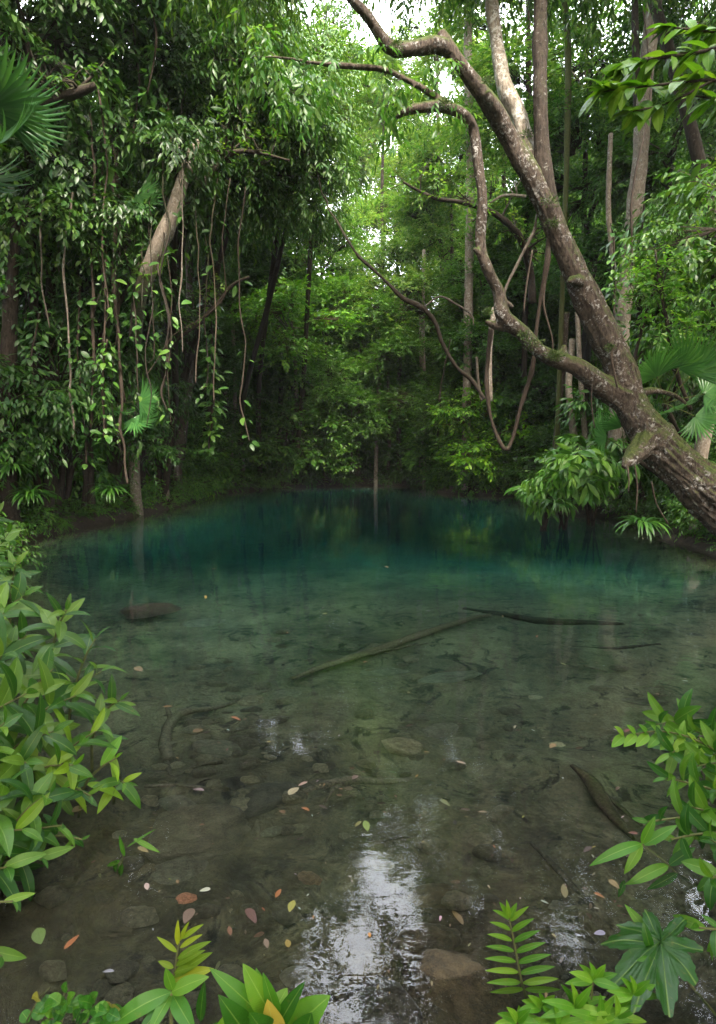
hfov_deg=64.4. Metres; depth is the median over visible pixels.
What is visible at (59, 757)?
leafy shoot
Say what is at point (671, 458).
leaning tree
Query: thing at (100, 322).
liana
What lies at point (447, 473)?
shore bush
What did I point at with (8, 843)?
leafy shoot
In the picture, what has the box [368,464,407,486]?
shore bush
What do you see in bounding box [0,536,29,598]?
shore bush
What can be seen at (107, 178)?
climbing vine
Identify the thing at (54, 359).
thicket tree
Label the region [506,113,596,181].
forest tree
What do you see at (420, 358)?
slender tree
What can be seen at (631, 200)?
liana
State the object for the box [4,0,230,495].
forest tree
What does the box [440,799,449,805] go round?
fallen leaf
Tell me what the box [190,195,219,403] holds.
liana
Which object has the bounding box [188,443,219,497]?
shore bush
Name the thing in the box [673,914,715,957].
leafy shoot
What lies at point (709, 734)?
leafy shoot
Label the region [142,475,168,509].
shore bush
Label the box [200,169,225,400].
liana
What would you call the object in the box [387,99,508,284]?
forest tree
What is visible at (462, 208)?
forest tree
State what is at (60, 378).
forest tree
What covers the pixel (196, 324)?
bare branch
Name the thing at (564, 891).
fallen leaf
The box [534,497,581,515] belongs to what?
fern clump
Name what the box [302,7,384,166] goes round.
forest tree
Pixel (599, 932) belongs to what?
fallen leaf
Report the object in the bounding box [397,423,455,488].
thicket tree
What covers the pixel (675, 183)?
forest tree
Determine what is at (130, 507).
shore bush
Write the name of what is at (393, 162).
forest tree
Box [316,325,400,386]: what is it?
forest tree
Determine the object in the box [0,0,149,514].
forest tree
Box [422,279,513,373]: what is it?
tree
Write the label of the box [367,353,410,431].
forest tree
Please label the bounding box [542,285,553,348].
liana
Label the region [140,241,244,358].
forest tree
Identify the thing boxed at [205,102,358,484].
forest tree
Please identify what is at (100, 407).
liana
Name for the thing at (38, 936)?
fallen leaf
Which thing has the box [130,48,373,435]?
forest tree
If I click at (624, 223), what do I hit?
forest tree
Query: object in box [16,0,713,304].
sky
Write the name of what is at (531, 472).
shore bush
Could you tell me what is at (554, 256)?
forest tree
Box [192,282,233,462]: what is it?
climbing vine
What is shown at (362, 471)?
shore bush
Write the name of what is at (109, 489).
fern clump
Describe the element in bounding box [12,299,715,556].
ground
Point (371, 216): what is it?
forest tree
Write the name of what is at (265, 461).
thicket tree
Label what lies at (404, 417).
thicket tree
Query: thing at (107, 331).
liana
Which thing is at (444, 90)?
forest tree
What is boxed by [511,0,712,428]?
forest tree
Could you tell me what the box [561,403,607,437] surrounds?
thicket tree
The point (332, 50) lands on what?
forest tree
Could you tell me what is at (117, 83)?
liana
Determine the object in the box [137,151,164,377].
liana
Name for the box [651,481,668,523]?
liana
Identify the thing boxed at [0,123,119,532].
slender tree
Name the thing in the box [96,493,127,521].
shore bush
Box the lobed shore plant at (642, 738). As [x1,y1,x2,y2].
[612,724,713,756]
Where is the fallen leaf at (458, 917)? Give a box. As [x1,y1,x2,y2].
[453,912,463,924]
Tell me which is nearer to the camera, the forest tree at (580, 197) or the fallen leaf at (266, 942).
the fallen leaf at (266, 942)
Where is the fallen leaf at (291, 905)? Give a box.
[288,900,295,911]
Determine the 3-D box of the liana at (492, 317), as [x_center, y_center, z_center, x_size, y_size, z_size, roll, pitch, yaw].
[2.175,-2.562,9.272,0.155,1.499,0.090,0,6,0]
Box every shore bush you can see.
[0,521,36,558]
[0,531,46,572]
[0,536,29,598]
[0,560,19,579]
[8,580,43,625]
[16,461,61,512]
[18,469,65,533]
[22,504,61,536]
[42,471,121,507]
[45,506,79,532]
[72,478,126,505]
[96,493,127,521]
[104,491,144,517]
[127,484,152,505]
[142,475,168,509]
[150,462,202,500]
[155,489,187,508]
[183,450,213,499]
[183,461,196,485]
[183,465,218,499]
[185,468,221,501]
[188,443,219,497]
[196,473,230,495]
[200,460,233,490]
[266,461,304,483]
[288,468,316,486]
[295,464,331,486]
[311,462,341,478]
[326,468,362,486]
[352,467,373,481]
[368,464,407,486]
[426,459,485,494]
[439,458,458,489]
[442,471,460,487]
[450,455,524,491]
[452,471,489,495]
[468,453,522,487]
[472,461,512,495]
[483,446,515,487]
[490,473,527,495]
[521,454,546,479]
[573,477,656,513]
[603,476,671,518]
[617,499,658,522]
[635,478,675,517]
[638,488,675,527]
[652,490,678,535]
[659,494,689,535]
[660,484,682,519]
[665,505,715,541]
[684,518,714,545]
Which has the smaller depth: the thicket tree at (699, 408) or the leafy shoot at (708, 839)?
the leafy shoot at (708, 839)
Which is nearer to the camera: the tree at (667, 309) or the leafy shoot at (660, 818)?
the leafy shoot at (660, 818)
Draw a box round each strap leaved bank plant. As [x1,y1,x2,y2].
[503,441,623,528]
[511,475,571,529]
[541,433,649,524]
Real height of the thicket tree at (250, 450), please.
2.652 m
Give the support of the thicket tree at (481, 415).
on the ground
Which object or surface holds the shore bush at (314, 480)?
on the ground
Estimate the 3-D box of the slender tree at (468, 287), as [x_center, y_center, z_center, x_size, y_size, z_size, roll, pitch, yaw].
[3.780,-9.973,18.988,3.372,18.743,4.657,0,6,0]
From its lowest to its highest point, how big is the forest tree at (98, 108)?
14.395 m
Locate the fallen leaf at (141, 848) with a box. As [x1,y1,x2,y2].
[138,846,147,851]
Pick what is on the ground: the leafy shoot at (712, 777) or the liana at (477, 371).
the leafy shoot at (712, 777)
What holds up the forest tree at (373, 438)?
on the ground
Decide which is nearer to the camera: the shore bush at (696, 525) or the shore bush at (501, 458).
the shore bush at (696, 525)
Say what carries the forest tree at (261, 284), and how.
on the ground
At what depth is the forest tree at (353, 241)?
22.13 m
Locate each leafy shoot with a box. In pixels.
[0,502,13,525]
[0,523,29,569]
[0,544,11,583]
[0,550,41,624]
[0,570,42,657]
[0,578,13,620]
[0,582,40,658]
[0,611,45,685]
[0,611,52,710]
[0,647,71,715]
[0,657,65,752]
[0,657,94,757]
[0,692,80,797]
[0,704,22,756]
[0,723,59,815]
[0,766,49,860]
[0,771,75,866]
[0,782,52,853]
[0,846,73,891]
[0,851,45,911]
[0,892,34,910]
[0,946,26,967]
[1,741,93,790]
[1,800,74,851]
[13,702,116,814]
[18,592,95,687]
[34,814,89,861]
[49,661,113,717]
[52,756,103,815]
[54,622,126,731]
[62,736,122,810]
[72,674,139,768]
[92,756,141,813]
[625,905,655,961]
[632,777,715,845]
[636,688,715,739]
[645,720,715,779]
[647,752,713,796]
[664,800,715,858]
[671,774,715,845]
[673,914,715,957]
[680,737,715,782]
[681,844,715,910]
[685,707,715,746]
[691,720,715,765]
[698,818,715,861]
[701,914,715,960]
[702,767,715,803]
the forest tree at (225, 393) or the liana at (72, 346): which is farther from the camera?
the forest tree at (225, 393)
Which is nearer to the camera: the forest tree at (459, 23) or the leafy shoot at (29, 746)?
the leafy shoot at (29, 746)
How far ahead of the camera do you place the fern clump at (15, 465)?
9.15 m
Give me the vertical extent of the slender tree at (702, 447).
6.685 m
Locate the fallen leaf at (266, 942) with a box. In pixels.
[263,939,268,947]
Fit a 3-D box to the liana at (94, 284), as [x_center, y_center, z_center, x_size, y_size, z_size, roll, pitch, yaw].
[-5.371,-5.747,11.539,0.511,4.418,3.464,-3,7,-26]
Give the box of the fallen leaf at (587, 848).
[583,846,591,851]
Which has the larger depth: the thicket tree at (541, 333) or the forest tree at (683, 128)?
the forest tree at (683, 128)
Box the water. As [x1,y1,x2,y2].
[0,486,715,1023]
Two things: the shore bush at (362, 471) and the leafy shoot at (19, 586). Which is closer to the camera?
the leafy shoot at (19, 586)
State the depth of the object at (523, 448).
18.98 m
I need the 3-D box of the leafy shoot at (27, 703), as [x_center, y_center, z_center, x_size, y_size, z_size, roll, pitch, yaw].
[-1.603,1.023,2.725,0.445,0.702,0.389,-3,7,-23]
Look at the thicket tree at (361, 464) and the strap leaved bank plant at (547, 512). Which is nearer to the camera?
the strap leaved bank plant at (547, 512)
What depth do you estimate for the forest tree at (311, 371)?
22.50 m
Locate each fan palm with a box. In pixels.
[0,33,70,195]
[59,247,167,506]
[63,377,160,510]
[66,159,167,511]
[589,401,680,513]
[638,322,715,443]
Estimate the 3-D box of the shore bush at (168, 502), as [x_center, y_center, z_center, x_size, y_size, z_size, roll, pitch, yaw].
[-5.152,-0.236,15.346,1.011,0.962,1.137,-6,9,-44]
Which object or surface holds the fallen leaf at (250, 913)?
on the water
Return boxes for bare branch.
[16,44,117,124]
[153,273,249,370]
[199,95,289,192]
[490,180,525,203]
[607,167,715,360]
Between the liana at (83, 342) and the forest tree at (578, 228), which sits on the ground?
the forest tree at (578, 228)
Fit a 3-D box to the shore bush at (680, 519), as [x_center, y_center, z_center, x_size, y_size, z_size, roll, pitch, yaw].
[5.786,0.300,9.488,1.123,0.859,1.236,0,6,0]
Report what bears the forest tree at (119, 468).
on the ground
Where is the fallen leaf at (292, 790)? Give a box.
[288,787,298,794]
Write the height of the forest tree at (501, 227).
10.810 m
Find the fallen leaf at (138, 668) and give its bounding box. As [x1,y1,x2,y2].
[134,666,142,670]
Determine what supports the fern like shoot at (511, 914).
on the ground
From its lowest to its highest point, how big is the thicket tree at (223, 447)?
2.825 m
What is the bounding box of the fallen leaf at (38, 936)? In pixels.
[31,928,45,943]
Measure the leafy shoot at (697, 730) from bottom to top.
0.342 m
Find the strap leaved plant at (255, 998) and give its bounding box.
[210,964,330,1023]
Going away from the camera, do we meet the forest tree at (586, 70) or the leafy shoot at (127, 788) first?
the leafy shoot at (127, 788)
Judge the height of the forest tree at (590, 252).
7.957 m
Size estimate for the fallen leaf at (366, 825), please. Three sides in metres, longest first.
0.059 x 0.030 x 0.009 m
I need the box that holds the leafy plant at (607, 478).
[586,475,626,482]
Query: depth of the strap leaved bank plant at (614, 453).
11.68 m
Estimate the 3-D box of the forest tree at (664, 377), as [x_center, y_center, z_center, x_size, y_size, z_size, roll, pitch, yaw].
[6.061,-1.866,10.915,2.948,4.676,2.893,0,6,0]
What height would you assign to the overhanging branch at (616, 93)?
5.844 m
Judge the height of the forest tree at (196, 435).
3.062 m
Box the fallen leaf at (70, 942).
[64,935,78,948]
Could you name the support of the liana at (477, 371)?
hanging from the canopy tree at (693, 138)
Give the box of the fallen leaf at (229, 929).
[227,926,231,934]
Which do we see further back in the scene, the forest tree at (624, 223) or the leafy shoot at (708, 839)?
the forest tree at (624, 223)
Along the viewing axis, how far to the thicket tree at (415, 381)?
22.74 m
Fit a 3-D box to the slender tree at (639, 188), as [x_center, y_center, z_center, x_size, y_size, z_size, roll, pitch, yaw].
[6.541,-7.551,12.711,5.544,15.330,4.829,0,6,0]
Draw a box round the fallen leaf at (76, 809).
[72,805,86,811]
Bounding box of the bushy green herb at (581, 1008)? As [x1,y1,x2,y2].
[495,962,656,1023]
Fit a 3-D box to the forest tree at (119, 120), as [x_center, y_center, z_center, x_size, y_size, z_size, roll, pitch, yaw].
[-4.988,-3.924,11.367,3.900,8.590,4.722,-2,7,-17]
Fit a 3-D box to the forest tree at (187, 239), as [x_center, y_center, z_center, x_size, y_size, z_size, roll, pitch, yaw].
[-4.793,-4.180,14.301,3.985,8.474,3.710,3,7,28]
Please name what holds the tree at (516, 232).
on the ground
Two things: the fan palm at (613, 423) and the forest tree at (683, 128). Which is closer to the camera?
the fan palm at (613, 423)
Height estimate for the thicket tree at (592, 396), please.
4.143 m
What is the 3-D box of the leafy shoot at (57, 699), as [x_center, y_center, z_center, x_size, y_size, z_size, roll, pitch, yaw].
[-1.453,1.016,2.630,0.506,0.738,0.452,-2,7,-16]
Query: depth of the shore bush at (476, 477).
19.38 m
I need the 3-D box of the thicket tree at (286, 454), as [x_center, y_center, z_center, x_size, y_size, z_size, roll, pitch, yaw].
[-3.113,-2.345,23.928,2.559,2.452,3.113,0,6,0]
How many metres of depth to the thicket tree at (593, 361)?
18.48 m
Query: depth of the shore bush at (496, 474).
19.13 m
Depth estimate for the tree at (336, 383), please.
21.56 m
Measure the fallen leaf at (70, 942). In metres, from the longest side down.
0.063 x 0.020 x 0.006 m
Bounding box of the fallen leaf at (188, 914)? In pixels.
[183,908,194,923]
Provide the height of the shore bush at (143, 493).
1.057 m
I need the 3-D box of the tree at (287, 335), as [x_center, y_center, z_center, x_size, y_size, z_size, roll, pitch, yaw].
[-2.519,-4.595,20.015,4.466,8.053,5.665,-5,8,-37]
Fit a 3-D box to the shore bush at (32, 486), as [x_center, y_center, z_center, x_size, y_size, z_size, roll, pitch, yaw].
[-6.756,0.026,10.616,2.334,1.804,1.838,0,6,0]
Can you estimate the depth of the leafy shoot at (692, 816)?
2.20 m
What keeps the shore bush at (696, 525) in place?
on the ground
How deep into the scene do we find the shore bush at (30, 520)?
10.33 m
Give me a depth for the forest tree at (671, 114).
38.41 m
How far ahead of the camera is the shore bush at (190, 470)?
17.15 m
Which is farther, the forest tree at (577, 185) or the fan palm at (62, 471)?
the forest tree at (577, 185)
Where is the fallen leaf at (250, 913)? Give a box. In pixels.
[245,908,256,922]
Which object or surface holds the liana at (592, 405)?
hanging from the leaning tree at (671, 458)
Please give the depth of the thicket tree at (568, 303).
18.38 m
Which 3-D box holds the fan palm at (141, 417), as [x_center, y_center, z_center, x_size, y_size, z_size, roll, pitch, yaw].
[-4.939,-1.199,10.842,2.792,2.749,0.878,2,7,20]
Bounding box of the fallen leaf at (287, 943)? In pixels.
[285,939,290,946]
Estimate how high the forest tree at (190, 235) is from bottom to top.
8.822 m
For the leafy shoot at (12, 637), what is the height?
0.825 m
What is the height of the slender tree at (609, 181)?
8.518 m
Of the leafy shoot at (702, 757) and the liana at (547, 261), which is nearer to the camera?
the leafy shoot at (702, 757)
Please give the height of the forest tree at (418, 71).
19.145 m
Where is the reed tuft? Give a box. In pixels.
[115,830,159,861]
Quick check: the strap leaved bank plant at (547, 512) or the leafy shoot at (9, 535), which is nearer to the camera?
the leafy shoot at (9, 535)
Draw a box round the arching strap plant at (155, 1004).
[110,968,208,1023]
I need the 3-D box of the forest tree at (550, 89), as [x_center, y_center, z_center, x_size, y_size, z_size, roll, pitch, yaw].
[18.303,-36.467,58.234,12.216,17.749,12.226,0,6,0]
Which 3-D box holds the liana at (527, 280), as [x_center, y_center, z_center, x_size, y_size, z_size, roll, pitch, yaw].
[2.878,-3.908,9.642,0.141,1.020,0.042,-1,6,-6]
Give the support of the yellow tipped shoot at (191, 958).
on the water
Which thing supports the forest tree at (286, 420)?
on the ground
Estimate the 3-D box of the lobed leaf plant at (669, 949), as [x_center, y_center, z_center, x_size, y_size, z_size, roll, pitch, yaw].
[0.939,1.537,1.713,0.490,0.508,0.299,-2,7,-14]
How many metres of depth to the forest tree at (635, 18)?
12.21 m
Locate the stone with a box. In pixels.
[420,948,485,978]
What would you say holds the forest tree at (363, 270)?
on the ground
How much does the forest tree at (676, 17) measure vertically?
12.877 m
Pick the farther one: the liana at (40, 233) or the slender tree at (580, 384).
the slender tree at (580, 384)
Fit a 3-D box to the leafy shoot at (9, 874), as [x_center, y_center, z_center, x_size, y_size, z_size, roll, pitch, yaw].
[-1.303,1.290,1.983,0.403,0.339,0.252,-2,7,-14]
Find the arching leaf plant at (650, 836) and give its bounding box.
[590,817,694,882]
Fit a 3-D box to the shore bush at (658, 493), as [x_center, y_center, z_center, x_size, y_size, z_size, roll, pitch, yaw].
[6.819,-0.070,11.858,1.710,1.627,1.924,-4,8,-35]
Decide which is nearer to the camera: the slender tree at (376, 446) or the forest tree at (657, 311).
the forest tree at (657, 311)
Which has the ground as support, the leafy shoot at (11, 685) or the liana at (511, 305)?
the leafy shoot at (11, 685)
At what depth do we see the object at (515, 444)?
19.24 m
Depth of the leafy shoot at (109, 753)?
2.52 m
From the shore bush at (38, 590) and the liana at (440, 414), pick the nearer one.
the shore bush at (38, 590)
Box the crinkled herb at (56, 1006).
[19,981,121,1023]
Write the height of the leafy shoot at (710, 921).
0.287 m
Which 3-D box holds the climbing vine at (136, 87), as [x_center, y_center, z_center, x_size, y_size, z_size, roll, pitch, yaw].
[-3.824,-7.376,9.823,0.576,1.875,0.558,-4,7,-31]
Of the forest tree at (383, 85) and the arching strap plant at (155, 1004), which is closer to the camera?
the arching strap plant at (155, 1004)
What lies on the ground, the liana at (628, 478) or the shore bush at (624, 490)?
the shore bush at (624, 490)
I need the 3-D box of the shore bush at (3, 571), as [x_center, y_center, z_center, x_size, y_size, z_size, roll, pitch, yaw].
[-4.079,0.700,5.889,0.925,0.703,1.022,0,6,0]
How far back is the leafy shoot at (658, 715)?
3.11 m
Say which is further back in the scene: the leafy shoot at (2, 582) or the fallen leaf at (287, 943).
the leafy shoot at (2, 582)
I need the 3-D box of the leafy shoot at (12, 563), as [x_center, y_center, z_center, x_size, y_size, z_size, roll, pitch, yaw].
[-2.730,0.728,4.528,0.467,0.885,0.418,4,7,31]
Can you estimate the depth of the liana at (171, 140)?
9.87 m
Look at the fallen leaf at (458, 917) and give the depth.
1.94 m
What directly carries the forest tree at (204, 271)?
on the ground
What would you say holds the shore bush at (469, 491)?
on the ground
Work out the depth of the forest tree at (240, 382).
20.91 m
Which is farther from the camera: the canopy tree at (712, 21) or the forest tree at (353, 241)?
the forest tree at (353, 241)
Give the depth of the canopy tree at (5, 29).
8.72 m
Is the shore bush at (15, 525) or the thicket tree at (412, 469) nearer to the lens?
the shore bush at (15, 525)
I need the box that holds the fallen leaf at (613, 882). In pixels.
[609,879,619,888]
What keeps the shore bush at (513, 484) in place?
on the ground
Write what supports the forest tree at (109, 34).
on the ground
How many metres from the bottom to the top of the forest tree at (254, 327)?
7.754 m
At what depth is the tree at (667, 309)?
9.40 m
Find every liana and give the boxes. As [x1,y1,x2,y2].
[18,214,36,365]
[39,143,49,327]
[46,241,77,355]
[52,192,101,449]
[64,173,79,455]
[67,117,91,384]
[69,32,105,427]
[72,272,98,356]
[82,125,103,440]
[82,131,110,387]
[83,104,126,456]
[84,17,125,86]
[84,183,99,323]
[89,236,117,371]
[95,74,134,483]
[99,163,125,456]
[109,80,130,411]
[116,176,142,401]
[127,191,159,314]
[130,169,159,425]
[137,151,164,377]
[140,168,183,425]
[141,150,176,368]
[148,178,230,372]
[156,89,195,354]
[161,175,177,423]
[164,92,179,183]
[180,146,205,384]
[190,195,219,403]
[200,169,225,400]
[205,211,220,324]
[218,187,259,450]
[308,148,485,399]
[425,296,473,325]
[435,388,441,444]
[438,339,450,400]
[475,357,481,400]
[484,238,550,450]
[489,307,495,401]
[504,214,537,308]
[523,250,532,311]
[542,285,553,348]
[591,384,594,427]
[610,343,617,387]
[627,466,629,492]
[630,0,652,285]
[634,464,637,512]
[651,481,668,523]
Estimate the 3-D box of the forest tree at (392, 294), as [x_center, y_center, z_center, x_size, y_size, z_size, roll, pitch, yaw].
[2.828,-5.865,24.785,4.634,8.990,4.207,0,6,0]
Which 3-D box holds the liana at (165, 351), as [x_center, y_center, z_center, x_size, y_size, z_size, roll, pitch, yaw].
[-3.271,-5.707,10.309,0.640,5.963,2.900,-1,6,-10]
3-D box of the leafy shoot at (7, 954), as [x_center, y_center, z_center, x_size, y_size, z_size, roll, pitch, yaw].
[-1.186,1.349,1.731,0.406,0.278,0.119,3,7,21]
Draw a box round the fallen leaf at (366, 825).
[363,821,369,830]
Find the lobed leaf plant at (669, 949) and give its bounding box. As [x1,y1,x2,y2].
[600,909,702,1017]
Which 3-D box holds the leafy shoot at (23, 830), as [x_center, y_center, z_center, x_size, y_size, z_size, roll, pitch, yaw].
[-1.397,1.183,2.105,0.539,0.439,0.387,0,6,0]
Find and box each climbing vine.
[8,311,57,413]
[19,248,40,342]
[56,285,104,469]
[81,79,122,324]
[85,338,118,446]
[110,249,155,348]
[117,24,150,142]
[132,0,166,109]
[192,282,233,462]
[601,222,626,338]
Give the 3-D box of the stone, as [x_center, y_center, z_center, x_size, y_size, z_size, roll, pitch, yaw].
[0.319,1.537,1.755,0.339,0.267,0.246,11,16,16]
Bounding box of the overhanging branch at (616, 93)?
[578,19,715,135]
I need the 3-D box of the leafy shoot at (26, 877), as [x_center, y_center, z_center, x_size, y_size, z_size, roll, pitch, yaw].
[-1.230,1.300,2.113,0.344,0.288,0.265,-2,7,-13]
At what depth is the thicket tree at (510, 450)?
19.68 m
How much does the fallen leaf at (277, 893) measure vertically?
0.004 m
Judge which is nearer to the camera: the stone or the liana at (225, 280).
the stone
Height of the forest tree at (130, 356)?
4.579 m
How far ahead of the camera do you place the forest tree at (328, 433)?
23.48 m
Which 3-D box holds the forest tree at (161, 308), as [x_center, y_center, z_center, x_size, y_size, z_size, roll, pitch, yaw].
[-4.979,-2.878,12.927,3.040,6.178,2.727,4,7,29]
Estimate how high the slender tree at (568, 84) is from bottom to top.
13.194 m
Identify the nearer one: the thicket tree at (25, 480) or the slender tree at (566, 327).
the thicket tree at (25, 480)
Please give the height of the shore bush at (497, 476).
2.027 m
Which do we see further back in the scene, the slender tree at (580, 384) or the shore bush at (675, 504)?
the slender tree at (580, 384)
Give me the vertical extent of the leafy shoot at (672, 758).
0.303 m
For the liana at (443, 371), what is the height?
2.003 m
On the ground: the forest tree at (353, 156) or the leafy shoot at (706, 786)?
the forest tree at (353, 156)
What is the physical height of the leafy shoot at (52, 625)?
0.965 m
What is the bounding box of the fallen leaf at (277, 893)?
[275,889,280,896]
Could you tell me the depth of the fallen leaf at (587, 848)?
2.28 m
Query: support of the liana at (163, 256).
hanging from the forest tree at (109, 34)
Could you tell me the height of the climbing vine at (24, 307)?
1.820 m
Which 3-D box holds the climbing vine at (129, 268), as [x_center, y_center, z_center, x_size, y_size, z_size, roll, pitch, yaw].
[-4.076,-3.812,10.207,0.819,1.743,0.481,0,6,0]
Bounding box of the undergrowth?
[0,435,712,543]
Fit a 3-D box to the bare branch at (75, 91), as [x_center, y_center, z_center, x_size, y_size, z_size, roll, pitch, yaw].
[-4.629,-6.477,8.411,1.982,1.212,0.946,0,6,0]
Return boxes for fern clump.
[0,460,45,479]
[5,484,59,506]
[85,483,134,501]
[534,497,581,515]
[612,515,675,540]
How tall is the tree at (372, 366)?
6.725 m
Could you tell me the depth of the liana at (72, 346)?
10.96 m
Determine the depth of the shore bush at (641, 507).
11.72 m
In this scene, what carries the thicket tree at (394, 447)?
on the ground
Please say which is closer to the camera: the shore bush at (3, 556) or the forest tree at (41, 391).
the shore bush at (3, 556)
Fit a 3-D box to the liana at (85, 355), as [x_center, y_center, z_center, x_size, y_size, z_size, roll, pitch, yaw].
[-4.740,-3.113,9.434,0.551,4.147,0.522,3,7,22]
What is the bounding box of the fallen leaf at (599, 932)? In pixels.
[594,930,604,934]
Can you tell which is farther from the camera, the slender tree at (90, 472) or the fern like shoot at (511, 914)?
the slender tree at (90, 472)
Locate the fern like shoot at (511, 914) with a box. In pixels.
[484,899,558,985]
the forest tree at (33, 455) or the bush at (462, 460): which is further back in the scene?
the bush at (462, 460)
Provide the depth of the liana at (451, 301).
11.59 m
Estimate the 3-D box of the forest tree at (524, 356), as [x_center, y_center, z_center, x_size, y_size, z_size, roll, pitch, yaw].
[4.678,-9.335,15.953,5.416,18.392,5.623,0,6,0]
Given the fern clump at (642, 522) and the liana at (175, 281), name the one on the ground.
the fern clump at (642, 522)
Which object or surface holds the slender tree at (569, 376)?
on the ground
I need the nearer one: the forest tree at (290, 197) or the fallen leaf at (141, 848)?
the fallen leaf at (141, 848)
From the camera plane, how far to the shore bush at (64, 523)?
10.93 m
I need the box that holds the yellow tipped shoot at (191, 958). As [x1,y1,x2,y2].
[157,921,212,1008]
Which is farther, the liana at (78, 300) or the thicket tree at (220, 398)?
the thicket tree at (220, 398)
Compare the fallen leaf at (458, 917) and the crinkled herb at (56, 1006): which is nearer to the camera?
the crinkled herb at (56, 1006)
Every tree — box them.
[0,0,37,60]
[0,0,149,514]
[0,59,150,481]
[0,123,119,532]
[0,183,38,283]
[0,205,147,375]
[0,303,138,510]
[0,354,122,514]
[0,412,82,496]
[0,424,63,515]
[0,452,28,489]
[1,173,188,497]
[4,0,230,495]
[4,62,202,498]
[17,324,70,387]
[17,441,138,511]
[21,315,189,457]
[30,184,169,475]
[33,0,212,519]
[50,48,96,517]
[56,0,264,490]
[62,410,106,457]
[69,71,131,127]
[74,444,162,480]
[78,415,195,485]
[79,0,339,475]
[86,249,203,494]
[96,93,253,499]
[103,420,196,476]
[108,105,291,497]
[109,0,337,514]
[112,11,203,506]
[119,172,245,494]
[119,371,204,449]
[120,298,210,377]
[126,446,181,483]
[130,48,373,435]
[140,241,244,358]
[142,182,251,499]
[149,313,251,439]
[150,408,216,483]
[153,0,715,536]
[170,223,265,342]
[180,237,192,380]
[182,0,319,478]
[182,274,259,444]
[187,411,231,474]
[188,416,254,486]
[190,343,261,442]
[193,229,306,340]
[201,391,255,440]
[203,249,219,486]
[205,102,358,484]
[214,330,257,442]
[215,335,299,422]
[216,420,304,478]
[218,194,311,447]
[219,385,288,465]
[221,425,264,477]
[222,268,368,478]
[224,312,275,376]
[230,371,312,481]
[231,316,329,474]
[241,267,343,406]
[242,197,323,258]
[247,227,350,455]
[247,382,328,475]
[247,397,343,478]
[248,449,278,473]
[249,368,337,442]
[256,3,381,483]
[262,350,361,401]
[263,434,310,472]
[265,375,347,435]
[266,201,373,351]
[268,6,324,481]
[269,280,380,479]
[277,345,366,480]
[288,122,368,477]
[291,0,377,483]
[291,423,361,475]
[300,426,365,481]
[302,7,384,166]
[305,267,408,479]
[312,233,400,367]
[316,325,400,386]
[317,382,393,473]
[321,182,417,280]
[328,281,410,486]
[329,381,410,475]
[330,89,449,224]
[336,223,442,391]
[336,438,385,476]
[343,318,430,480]
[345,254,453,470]
[347,19,441,380]
[348,42,404,149]
[351,136,465,247]
[359,426,408,470]
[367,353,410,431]
[370,320,417,389]
[370,428,432,479]
[371,25,509,316]
[372,272,462,356]
[372,333,498,454]
[374,134,553,303]
[375,392,411,433]
[382,171,498,309]
[383,349,439,408]
[386,0,485,307]
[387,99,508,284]
[393,406,414,432]
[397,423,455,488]
[399,408,434,462]
[400,366,446,414]
[402,311,458,369]
[402,433,437,486]
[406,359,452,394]
[408,327,449,372]
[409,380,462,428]
[412,313,461,353]
[417,0,577,192]
[418,179,501,270]
[418,310,422,486]
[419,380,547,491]
[420,424,505,485]
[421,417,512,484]
[422,249,425,487]
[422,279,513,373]
[423,223,542,345]
[424,17,640,221]
[424,385,493,451]
[431,226,487,309]
[431,298,530,389]
[436,386,513,442]
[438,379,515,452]
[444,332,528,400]
[446,320,517,364]
[448,153,513,196]
[450,147,579,332]
[454,0,515,489]
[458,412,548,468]
[470,347,565,439]
[473,244,559,366]
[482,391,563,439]
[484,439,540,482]
[493,58,583,169]
[493,358,553,449]
[493,362,577,428]
[495,429,529,463]
[497,75,706,428]
[497,191,588,245]
[498,419,591,491]
[502,415,549,455]
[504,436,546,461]
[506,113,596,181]
[509,418,567,480]
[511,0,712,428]
[511,301,556,370]
[511,307,557,363]
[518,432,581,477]
[519,0,530,483]
[526,363,602,433]
[532,215,600,258]
[533,309,603,399]
[534,208,646,433]
[535,272,609,428]
[538,223,604,313]
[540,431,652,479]
[552,384,629,486]
[553,311,569,446]
[554,1,571,453]
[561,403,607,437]
[565,338,577,442]
[574,355,650,433]
[575,273,708,371]
[575,312,587,438]
[577,57,715,387]
[581,156,702,225]
[586,0,715,222]
[592,203,704,248]
[592,294,715,506]
[598,169,715,396]
[603,0,645,491]
[605,0,694,511]
[605,152,715,533]
[605,246,710,401]
[606,133,616,437]
[606,245,715,410]
[618,438,715,493]
[621,379,713,479]
[623,0,715,61]
[630,303,708,409]
[642,414,715,512]
[647,0,715,443]
[657,56,715,133]
[662,102,714,146]
[674,346,714,412]
[684,383,715,455]
[686,299,710,418]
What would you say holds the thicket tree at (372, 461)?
on the ground
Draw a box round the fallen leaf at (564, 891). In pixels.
[561,884,567,897]
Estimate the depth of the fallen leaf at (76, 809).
2.52 m
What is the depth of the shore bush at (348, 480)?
23.74 m

